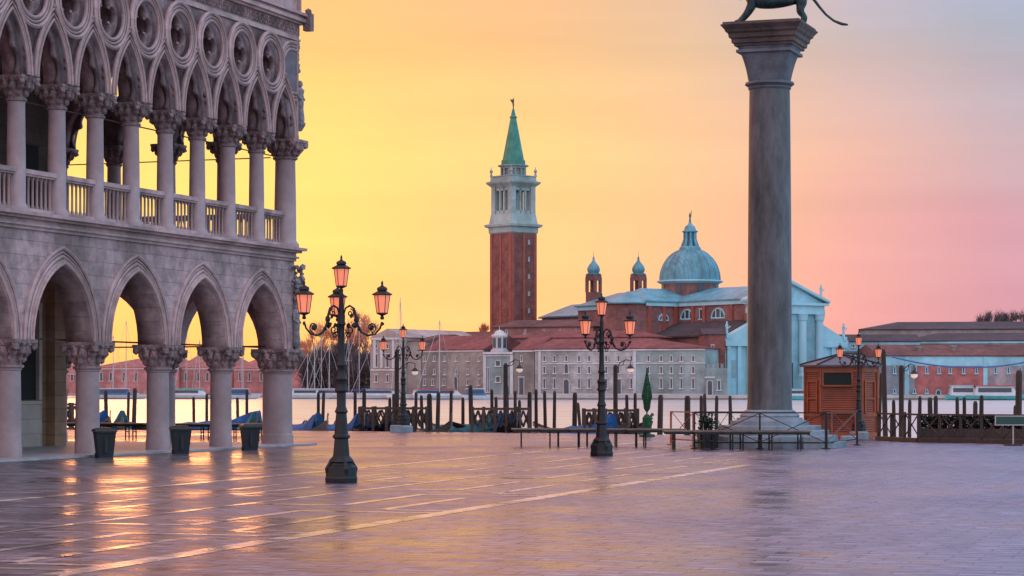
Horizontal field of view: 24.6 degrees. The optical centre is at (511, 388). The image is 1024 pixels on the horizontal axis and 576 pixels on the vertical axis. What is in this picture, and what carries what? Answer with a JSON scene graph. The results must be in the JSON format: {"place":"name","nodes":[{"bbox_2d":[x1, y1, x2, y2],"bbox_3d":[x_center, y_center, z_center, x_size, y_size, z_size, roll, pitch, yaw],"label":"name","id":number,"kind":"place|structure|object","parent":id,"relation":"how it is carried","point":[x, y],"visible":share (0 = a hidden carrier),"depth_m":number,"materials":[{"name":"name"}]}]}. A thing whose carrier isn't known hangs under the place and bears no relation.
{"place":"outdoors","nodes":[
{"label":"outdoors","id":0,"kind":"place"},
{"bbox_2d":[491,326,507,351],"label":"lantern tower","id":1,"kind":"structure","parent":0,"point":[499,336],"depth_m":532.38,"materials":[{"name":"stone"}]},
{"bbox_2d":[68,392,944,399],"bbox_3d":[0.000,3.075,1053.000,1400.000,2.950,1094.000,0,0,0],"label":"island ground","id":2,"kind":"structure","parent":0,"point":[665,398],"depth_m":511.95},
{"bbox_2d":[67,364,75,393],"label":"waterfront shed","id":3,"kind":"structure","parent":2,"relation":"on","point":[71,381],"depth_m":716.56,"materials":[{"name":"pink paint"}]},
{"bbox_2d":[99,358,187,393],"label":"waterfront shed","id":4,"kind":"structure","parent":2,"relation":"on","point":[106,375],"depth_m":688.47,"materials":[{"name":"pink paint"}]},
{"bbox_2d":[180,356,247,393],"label":"waterfront shed","id":5,"kind":"structure","parent":2,"relation":"on","point":[188,373],"depth_m":686.95,"materials":[{"name":"pink paint"}]},
{"bbox_2d":[233,360,332,392],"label":"waterfront shed","id":6,"kind":"structure","parent":2,"relation":"on","point":[252,378],"depth_m":679.17,"materials":[{"name":"pink paint"}]},
{"bbox_2d":[294,352,331,387],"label":"leafless tree","id":7,"kind":"object","parent":2,"relation":"on","point":[302,370],"visible":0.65,"depth_m":620.11,"materials":[{"name":"brown plant"}]},
{"bbox_2d":[303,317,333,353],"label":"tree","id":8,"kind":"object","parent":2,"relation":"on","point":[309,345],"visible":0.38,"depth_m":648.96,"materials":[{"name":"orange plant"}]},
{"bbox_2d":[302,344,347,387],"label":"leafless tree","id":9,"kind":"object","parent":2,"relation":"on","point":[325,365],"visible":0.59,"depth_m":617.81,"materials":[{"name":"brown plant"}]},
{"bbox_2d":[330,338,369,392],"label":"leafless tree","id":10,"kind":"object","parent":2,"relation":"on","point":[347,351],"visible":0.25,"depth_m":615.86,"materials":[{"name":"brown plant"}]},
{"bbox_2d":[345,309,368,357],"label":"tree","id":11,"kind":"object","parent":2,"relation":"on","point":[352,336],"visible":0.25,"depth_m":648.54,"materials":[{"name":"orange plant"}]},
{"bbox_2d":[346,348,370,392],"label":"leafless tree","id":12,"kind":"object","parent":2,"relation":"on","point":[364,374],"visible":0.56,"depth_m":608.40,"materials":[{"name":"brown plant"}]},
{"bbox_2d":[354,314,379,355],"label":"tree","id":13,"kind":"object","parent":2,"relation":"on","point":[365,329],"visible":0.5,"depth_m":644.08,"materials":[{"name":"orange plant"}]},
{"bbox_2d":[370,329,471,393],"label":"monastery wing","id":14,"kind":"structure","parent":2,"relation":"on","point":[382,371],"depth_m":553.05,"materials":[{"name":"paint"}]},
{"bbox_2d":[417,335,520,393],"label":"monastery range","id":15,"kind":"structure","parent":2,"relation":"on","point":[465,356],"depth_m":542.67,"materials":[{"name":"grey paint"}]},
{"bbox_2d":[483,352,512,394],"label":"gatehouse block","id":16,"kind":"structure","parent":2,"relation":"on","point":[493,363],"depth_m":531.59,"materials":[{"name":"grey paint"}]},
{"bbox_2d":[68,393,944,397],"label":"quay edge","id":17,"kind":"object","parent":2,"relation":"attached to","point":[683,396],"visible":0.29,"depth_m":511.85,"materials":[{"name":"stone"}]},
{"bbox_2d":[484,98,542,330],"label":"bell tower","id":18,"kind":"structure","parent":2,"relation":"on","point":[512,226],"depth_m":587.53,"materials":[{"name":"brick"}]},
{"bbox_2d":[512,336,554,394],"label":"dock house","id":19,"kind":"structure","parent":2,"relation":"on","point":[524,379],"depth_m":528.74,"materials":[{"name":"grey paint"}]},
{"bbox_2d":[511,331,671,342],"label":"range","id":20,"kind":"structure","parent":2,"relation":"on","point":[521,338],"depth_m":543.53,"materials":[{"name":"pink paint"}]},
{"bbox_2d":[533,338,727,394],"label":"waterfront monastery","id":21,"kind":"structure","parent":2,"relation":"on","point":[566,366],"depth_m":519.02,"materials":[{"name":"paint"}]},
{"bbox_2d":[538,211,847,394],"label":"church","id":22,"kind":"structure","parent":2,"relation":"on","point":[688,300],"depth_m":550.79,"materials":[{"name":"stone"}]},
{"bbox_2d":[711,307,724,318],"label":"lunette window","id":23,"kind":"structure","parent":22,"relation":"in","point":[718,313],"depth_m":545.11,"materials":[{"name":"stone"}]},
{"bbox_2d":[698,328,725,367],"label":"brick annex","id":24,"kind":"object","parent":2,"relation":"on","point":[712,337],"visible":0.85,"depth_m":522.00,"materials":[{"name":"brick"}]},
{"bbox_2d":[705,363,726,394],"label":"crenellated wall","id":25,"kind":"structure","parent":2,"relation":"on","point":[716,381],"depth_m":511.00,"materials":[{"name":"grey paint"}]},
{"bbox_2d":[860,344,1023,394],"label":"red brick warehouse","id":26,"kind":"structure","parent":2,"relation":"on","point":[932,380],"depth_m":525.25,"materials":[{"name":"brown tile"}]},
{"bbox_2d":[0,430,1023,575],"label":"pavement","id":27,"kind":"structure","parent":0,"point":[871,507],"depth_m":39.40,"materials":[{"name":"stone"}]},
{"bbox_2d":[92,428,117,457],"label":"trash bin","id":28,"kind":"object","parent":27,"relation":"on","point":[104,441],"visible":1,"depth_m":69.25,"materials":[{"name":"plastic"}]},
{"bbox_2d":[0,0,316,461],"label":"palace","id":29,"kind":"structure","parent":27,"relation":"on","point":[224,72],"depth_m":75.70,"materials":[{"name":"stone"}]},
{"bbox_2d":[21,303,42,399],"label":"dark window","id":30,"kind":"structure","parent":29,"relation":"in","point":[31,374],"depth_m":79.86,"materials":[{"name":"glass"}]},
{"bbox_2d":[26,144,38,208],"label":"loggia door","id":31,"kind":"structure","parent":29,"relation":"in","point":[32,152],"depth_m":79.77,"materials":[{"name":"wood"}]},
{"bbox_2d":[169,426,192,453],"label":"trash bin","id":32,"kind":"object","parent":27,"relation":"on","point":[180,438],"visible":1,"depth_m":73.04,"materials":[{"name":"plastic"}]},
{"bbox_2d":[192,423,236,439],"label":"plank walkway","id":33,"kind":"structure","parent":27,"relation":"on","point":[201,425],"depth_m":93.13,"materials":[{"name":"wood"}]},
{"bbox_2d":[239,424,261,450],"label":"trash bin","id":34,"kind":"object","parent":27,"relation":"on","point":[250,434],"visible":1,"depth_m":77.25,"materials":[{"name":"plastic"}]},
{"bbox_2d":[294,255,391,482],"bbox_3d":[-3.629,-0.419,51.174,2.096,4.938,2.006,0,0,0],"label":"street lamp","id":35,"kind":"object","parent":27,"relation":"on","point":[341,467],"visible":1,"depth_m":50.86,"materials":[{"name":"metal"}]},
{"bbox_2d":[379,324,426,431],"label":"street lamp","id":36,"kind":"object","parent":27,"relation":"on","point":[403,419],"visible":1,"depth_m":109.86,"materials":[{"name":"metal"}]},
{"bbox_2d":[0,441,816,575],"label":"pavement stripes","id":37,"kind":"object","parent":27,"relation":"on","point":[91,568],"visible":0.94,"depth_m":39.01,"materials":[{"name":"stone"}]},
{"bbox_2d":[511,428,558,446],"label":"plank walkway","id":38,"kind":"structure","parent":27,"relation":"on","point":[520,430],"depth_m":82.03,"materials":[{"name":"wood"}]},
{"bbox_2d":[540,428,595,446],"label":"plank walkway","id":39,"kind":"structure","parent":27,"relation":"on","point":[549,430],"depth_m":81.84,"materials":[{"name":"wood"}]},
{"bbox_2d":[569,428,625,446],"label":"plank walkway","id":40,"kind":"structure","parent":27,"relation":"on","point":[578,430],"depth_m":81.65,"materials":[{"name":"wood"}]},
{"bbox_2d":[578,293,636,455],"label":"street lamp","id":41,"kind":"object","parent":27,"relation":"on","point":[601,445],"visible":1,"depth_m":70.84,"materials":[{"name":"metal"}]},
{"bbox_2d":[639,368,654,436],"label":"furled parasol","id":42,"kind":"object","parent":27,"relation":"on","point":[646,396],"visible":0.94,"depth_m":98.88,"materials":[{"name":"green fabric"}]},
{"bbox_2d":[627,428,684,447],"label":"plank walkway","id":43,"kind":"structure","parent":27,"relation":"on","point":[645,430],"depth_m":81.23,"materials":[{"name":"wood"}]},
{"bbox_2d":[667,411,693,445],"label":"gate frame","id":44,"kind":"object","parent":27,"relation":"on","point":[671,412],"visible":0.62,"depth_m":84.05,"materials":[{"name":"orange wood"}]},
{"bbox_2d":[662,430,719,449],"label":"plank walkway","id":45,"kind":"structure","parent":27,"relation":"on","point":[673,432],"depth_m":77.84,"materials":[{"name":"wood"}]},
{"bbox_2d":[695,411,719,447],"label":"planter box","id":46,"kind":"object","parent":27,"relation":"on","point":[707,423],"visible":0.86,"depth_m":80.34,"materials":[{"name":"plastic"}]},
{"bbox_2d":[693,430,750,449],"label":"plank walkway","id":47,"kind":"structure","parent":27,"relation":"on","point":[709,432],"depth_m":77.73,"materials":[{"name":"wood"}]},
{"bbox_2d":[722,430,777,449],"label":"plank walkway","id":48,"kind":"structure","parent":27,"relation":"on","point":[734,432],"depth_m":77.64,"materials":[{"name":"wood"}]},
{"bbox_2d":[690,412,826,448],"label":"railing","id":49,"kind":"object","parent":27,"relation":"on","point":[759,413],"visible":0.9,"depth_m":79.17,"materials":[{"name":"metal"}]},
{"bbox_2d":[692,18,845,448],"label":"lion column","id":50,"kind":"structure","parent":27,"relation":"on","point":[769,50],"depth_m":81.31,"materials":[{"name":"stone"}]},
{"bbox_2d":[735,0,847,25],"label":"lion statue","id":51,"kind":"object","parent":50,"relation":"on","point":[752,5],"visible":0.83,"depth_m":81.74,"materials":[{"name":"brown metal"}]},
{"bbox_2d":[749,430,811,449],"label":"plank walkway","id":52,"kind":"structure","parent":27,"relation":"on","point":[783,432],"depth_m":77.53,"materials":[{"name":"wood"}]},
{"bbox_2d":[802,436,819,448],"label":"marble block","id":53,"kind":"structure","parent":27,"relation":"on","point":[809,445],"depth_m":79.33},
{"bbox_2d":[799,353,882,438],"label":"kiosk","id":54,"kind":"object","parent":27,"relation":"on","point":[830,382],"visible":0.68,"depth_m":95.62,"materials":[{"name":"brown wood"}]},
{"bbox_2d":[822,371,852,385],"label":"window","id":55,"kind":"structure","parent":54,"relation":"in","point":[829,378],"depth_m":95.54,"materials":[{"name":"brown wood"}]},
{"bbox_2d":[825,411,860,448],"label":"railing","id":56,"kind":"object","parent":27,"relation":"on","point":[856,438],"visible":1,"depth_m":82.37,"materials":[{"name":"metal"}]},
{"bbox_2d":[831,411,855,435],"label":"barrier","id":57,"kind":"object","parent":27,"relation":"on","point":[842,424],"visible":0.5,"depth_m":91.98,"materials":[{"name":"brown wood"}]},
{"bbox_2d":[836,332,881,439],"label":"street lamp","id":58,"kind":"object","parent":27,"relation":"on","point":[863,433],"visible":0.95,"depth_m":93.39,"materials":[{"name":"metal"}]},
{"bbox_2d":[875,411,918,441],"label":"terrace fence","id":59,"kind":"object","parent":27,"relation":"on","point":[904,438],"visible":1,"depth_m":90.73,"materials":[{"name":"brown wood"}]},
{"bbox_2d":[921,415,951,437],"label":"hedge planter","id":60,"kind":"object","parent":27,"relation":"on","point":[929,433],"visible":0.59,"depth_m":90.31,"materials":[{"name":"brown wood"}]},
{"bbox_2d":[949,416,979,438],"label":"hedge planter","id":61,"kind":"object","parent":27,"relation":"on","point":[970,434],"visible":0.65,"depth_m":90.02,"materials":[{"name":"brown wood"}]},
{"bbox_2d":[918,414,1023,443],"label":"terrace fence","id":62,"kind":"object","parent":27,"relation":"on","point":[940,439],"visible":0.91,"depth_m":87.78,"materials":[{"name":"brown wood"}]},
{"bbox_2d":[983,416,1011,438],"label":"hedge planter","id":63,"kind":"object","parent":27,"relation":"on","point":[991,434],"visible":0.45,"depth_m":89.72,"materials":[{"name":"brown wood"}]},
{"bbox_2d":[995,416,1023,445],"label":"green board","id":64,"kind":"object","parent":27,"relation":"on","point":[1009,420],"visible":1,"depth_m":83.99,"materials":[{"name":"metal"}]},
{"bbox_2d":[67,396,1023,437],"bbox_3d":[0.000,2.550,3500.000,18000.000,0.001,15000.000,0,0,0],"label":"water","id":65,"kind":"structure","parent":0,"point":[303,409],"depth_m":296.09,"materials":[{"name":"liquid"}]},
{"bbox_2d":[67,403,74,429],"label":"fence","id":66,"kind":"object","parent":65,"relation":"in","point":[70,411],"visible":0.25,"depth_m":127.94,"materials":[{"name":"brown wood"}]},
{"bbox_2d":[100,410,111,427],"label":"gondola","id":67,"kind":"object","parent":65,"relation":"on","point":[105,417],"visible":0.32,"depth_m":130.56,"materials":[{"name":"blue fabric"}]},
{"bbox_2d":[110,410,131,429],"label":"gondola","id":68,"kind":"object","parent":65,"relation":"on","point":[121,417],"visible":0.46,"depth_m":129.41,"materials":[{"name":"teal fabric"}]},
{"bbox_2d":[99,388,146,398],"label":"motorboat","id":69,"kind":"object","parent":65,"relation":"on","point":[116,393],"visible":0.48,"depth_m":558.54,"materials":[{"name":"white paint"}]},
{"bbox_2d":[132,388,136,422],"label":"mooring pole","id":70,"kind":"object","parent":65,"relation":"in","point":[134,404],"visible":0.57,"depth_m":133.90,"materials":[{"name":"brown wood"}]},
{"bbox_2d":[175,388,209,398],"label":"motorboat","id":71,"kind":"object","parent":65,"relation":"on","point":[189,393],"visible":0.42,"depth_m":558.29,"materials":[{"name":"plastic"}]},
{"bbox_2d":[130,410,261,430],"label":"gondola","id":72,"kind":"object","parent":65,"relation":"on","point":[244,418],"visible":0.18,"depth_m":127.96,"materials":[{"name":"blue fabric"}]},
{"bbox_2d":[231,388,259,398],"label":"motorboat","id":73,"kind":"object","parent":65,"relation":"on","point":[239,393],"visible":0.55,"depth_m":554.09,"materials":[{"name":"white paint"}]},
{"bbox_2d":[292,413,328,430],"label":"gondola","id":74,"kind":"object","parent":65,"relation":"on","point":[309,425],"visible":0.38,"depth_m":116.14,"materials":[{"name":"fabric"}]},
{"bbox_2d":[292,388,331,398],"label":"motorboat","id":75,"kind":"object","parent":65,"relation":"on","point":[304,393],"visible":0.63,"depth_m":558.83,"materials":[{"name":"plastic"}]},
{"bbox_2d":[317,388,357,398],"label":"motorboat","id":76,"kind":"object","parent":65,"relation":"on","point":[330,391],"visible":0.41,"depth_m":563.91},
{"bbox_2d":[292,414,393,431],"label":"gondola","id":77,"kind":"object","parent":65,"relation":"on","point":[330,427],"visible":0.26,"depth_m":117.58,"materials":[{"name":"blue fabric"}]},
{"bbox_2d":[334,413,367,430],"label":"gondola","id":78,"kind":"object","parent":65,"relation":"on","point":[353,425],"visible":0.38,"depth_m":116.39,"materials":[{"name":"blue fabric"}]},
{"bbox_2d":[357,388,411,398],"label":"motorboat","id":79,"kind":"object","parent":65,"relation":"on","point":[376,393],"visible":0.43,"depth_m":538.61,"materials":[{"name":"white paint"}]},
{"bbox_2d":[358,406,427,431],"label":"fence","id":80,"kind":"object","parent":65,"relation":"in","point":[375,420],"visible":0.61,"depth_m":115.96,"materials":[{"name":"brown wood"}]},
{"bbox_2d":[386,298,406,398],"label":"sailboat","id":81,"kind":"object","parent":65,"relation":"on","point":[387,396],"visible":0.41,"depth_m":540.83,"materials":[{"name":"metal"}]},
{"bbox_2d":[394,349,418,424],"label":"lamp post","id":82,"kind":"object","parent":65,"relation":"in","point":[396,394],"visible":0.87,"depth_m":116.91,"materials":[{"name":"black metal"}]},
{"bbox_2d":[427,394,432,430],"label":"mooring pole","id":83,"kind":"object","parent":65,"relation":"in","point":[429,405],"visible":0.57,"depth_m":116.89,"materials":[{"name":"brown wood"}]},
{"bbox_2d":[406,388,461,399],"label":"motorboat","id":84,"kind":"object","parent":65,"relation":"on","point":[457,395],"visible":0.46,"depth_m":526.16,"materials":[{"name":"white paint"}]},
{"bbox_2d":[413,320,454,399],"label":"sailboat","id":85,"kind":"object","parent":65,"relation":"on","point":[444,397],"visible":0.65,"depth_m":525.18,"materials":[{"name":"metal"}]},
{"bbox_2d":[416,413,452,431],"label":"gondola","id":86,"kind":"object","parent":65,"relation":"on","point":[447,426],"visible":0.27,"depth_m":113.06,"materials":[{"name":"black paint"}]},
{"bbox_2d":[435,392,439,428],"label":"mooring pole","id":87,"kind":"object","parent":65,"relation":"in","point":[437,424],"visible":0.57,"depth_m":117.97,"materials":[{"name":"brown wood"}]},
{"bbox_2d":[417,413,518,431],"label":"gondola","id":88,"kind":"object","parent":65,"relation":"on","point":[467,428],"visible":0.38,"depth_m":116.88,"materials":[{"name":"teal fabric"}]},
{"bbox_2d":[468,385,472,424],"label":"mooring pole","id":89,"kind":"object","parent":65,"relation":"in","point":[470,393],"visible":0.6,"depth_m":117.45,"materials":[{"name":"brown wood"}]},
{"bbox_2d":[462,388,489,399],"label":"motorboat","id":90,"kind":"object","parent":65,"relation":"on","point":[479,394],"visible":0.69,"depth_m":519.32,"materials":[{"name":"white paint"}]},
{"bbox_2d":[471,407,532,432],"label":"fence","id":91,"kind":"object","parent":65,"relation":"in","point":[483,417],"visible":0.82,"depth_m":114.94,"materials":[{"name":"brown wood"}]},
{"bbox_2d":[503,359,523,412],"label":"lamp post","id":92,"kind":"object","parent":65,"relation":"in","point":[519,368],"visible":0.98,"depth_m":116.91,"materials":[{"name":"black metal"}]},
{"bbox_2d":[534,389,537,427],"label":"mooring pole","id":93,"kind":"object","parent":65,"relation":"in","point":[535,408],"visible":0.57,"depth_m":117.88,"materials":[{"name":"brown wood"}]},
{"bbox_2d":[572,393,576,425],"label":"mooring pole","id":94,"kind":"object","parent":65,"relation":"in","point":[574,414],"visible":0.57,"depth_m":116.86,"materials":[{"name":"brown wood"}]},
{"bbox_2d":[533,414,630,433],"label":"gondola","id":95,"kind":"object","parent":65,"relation":"on","point":[611,420],"visible":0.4,"depth_m":111.76,"materials":[{"name":"blue fabric"}]},
{"bbox_2d":[580,408,638,433],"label":"fence","id":96,"kind":"object","parent":65,"relation":"in","point":[619,416],"visible":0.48,"depth_m":112.97,"materials":[{"name":"brown wood"}]},
{"bbox_2d":[613,359,634,408],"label":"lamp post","id":97,"kind":"object","parent":65,"relation":"in","point":[630,368],"visible":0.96,"depth_m":116.91,"materials":[{"name":"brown wood"}]},
{"bbox_2d":[657,395,662,434],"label":"mooring pole","id":98,"kind":"object","parent":65,"relation":"in","point":[660,413],"visible":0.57,"depth_m":113.94,"materials":[{"name":"brown wood"}]},
{"bbox_2d":[684,396,689,434],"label":"mooring pole","id":99,"kind":"object","parent":65,"relation":"in","point":[687,415],"visible":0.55,"depth_m":111.88,"materials":[{"name":"brown wood"}]},
{"bbox_2d":[881,349,887,436],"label":"mooring pole","id":100,"kind":"object","parent":65,"relation":"in","point":[884,389],"visible":0.6,"depth_m":104.98,"materials":[{"name":"brown wood"}]},
{"bbox_2d":[899,363,918,436],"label":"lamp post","id":101,"kind":"object","parent":65,"relation":"in","point":[914,373],"visible":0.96,"depth_m":103.91,"materials":[{"name":"black metal"}]},
{"bbox_2d":[945,385,974,399],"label":"motorboat","id":102,"kind":"object","parent":65,"relation":"on","point":[960,392],"visible":0.76,"depth_m":499.12,"materials":[{"name":"plastic"}]},
{"bbox_2d":[966,385,1023,399],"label":"motorboat","id":103,"kind":"object","parent":65,"relation":"on","point":[997,392],"visible":0.66,"depth_m":498.48,"materials":[{"name":"white paint"}]},
{"bbox_2d":[1015,370,1021,426],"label":"mooring pole","id":104,"kind":"object","parent":65,"relation":"in","point":[1018,401],"visible":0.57,"depth_m":102.91,"materials":[{"name":"brown wood"}]},
{"bbox_2d":[491,320,599,335],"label":"range","id":105,"kind":"structure","parent":0,"point":[516,327],"depth_m":563.24,"materials":[{"name":"tile"}]},
{"bbox_2d":[67,0,1023,364],"label":"sky","id":106,"kind":"structure","parent":0,"point":[907,116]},
{"bbox_2d":[838,334,920,350],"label":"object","id":107,"kind":"structure","parent":0,"point":[899,339],"depth_m":561.03,"materials":[{"name":"stone"}]},
{"bbox_2d":[858,321,1023,336],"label":"dark roofed hall","id":108,"kind":"structure","parent":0,"point":[919,329],"depth_m":659.13,"materials":[{"name":"grey paint"}]},
{"bbox_2d":[892,356,1023,367],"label":"cable","id":109,"kind":"object","parent":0,"point":[957,366],"visible":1,"depth_m":511.88,"materials":[{"name":"blue paint"}]},
{"bbox_2d":[919,333,1023,344],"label":"slate roof range","id":110,"kind":"structure","parent":0,"point":[975,339],"depth_m":598.41,"materials":[{"name":"grey paint"}]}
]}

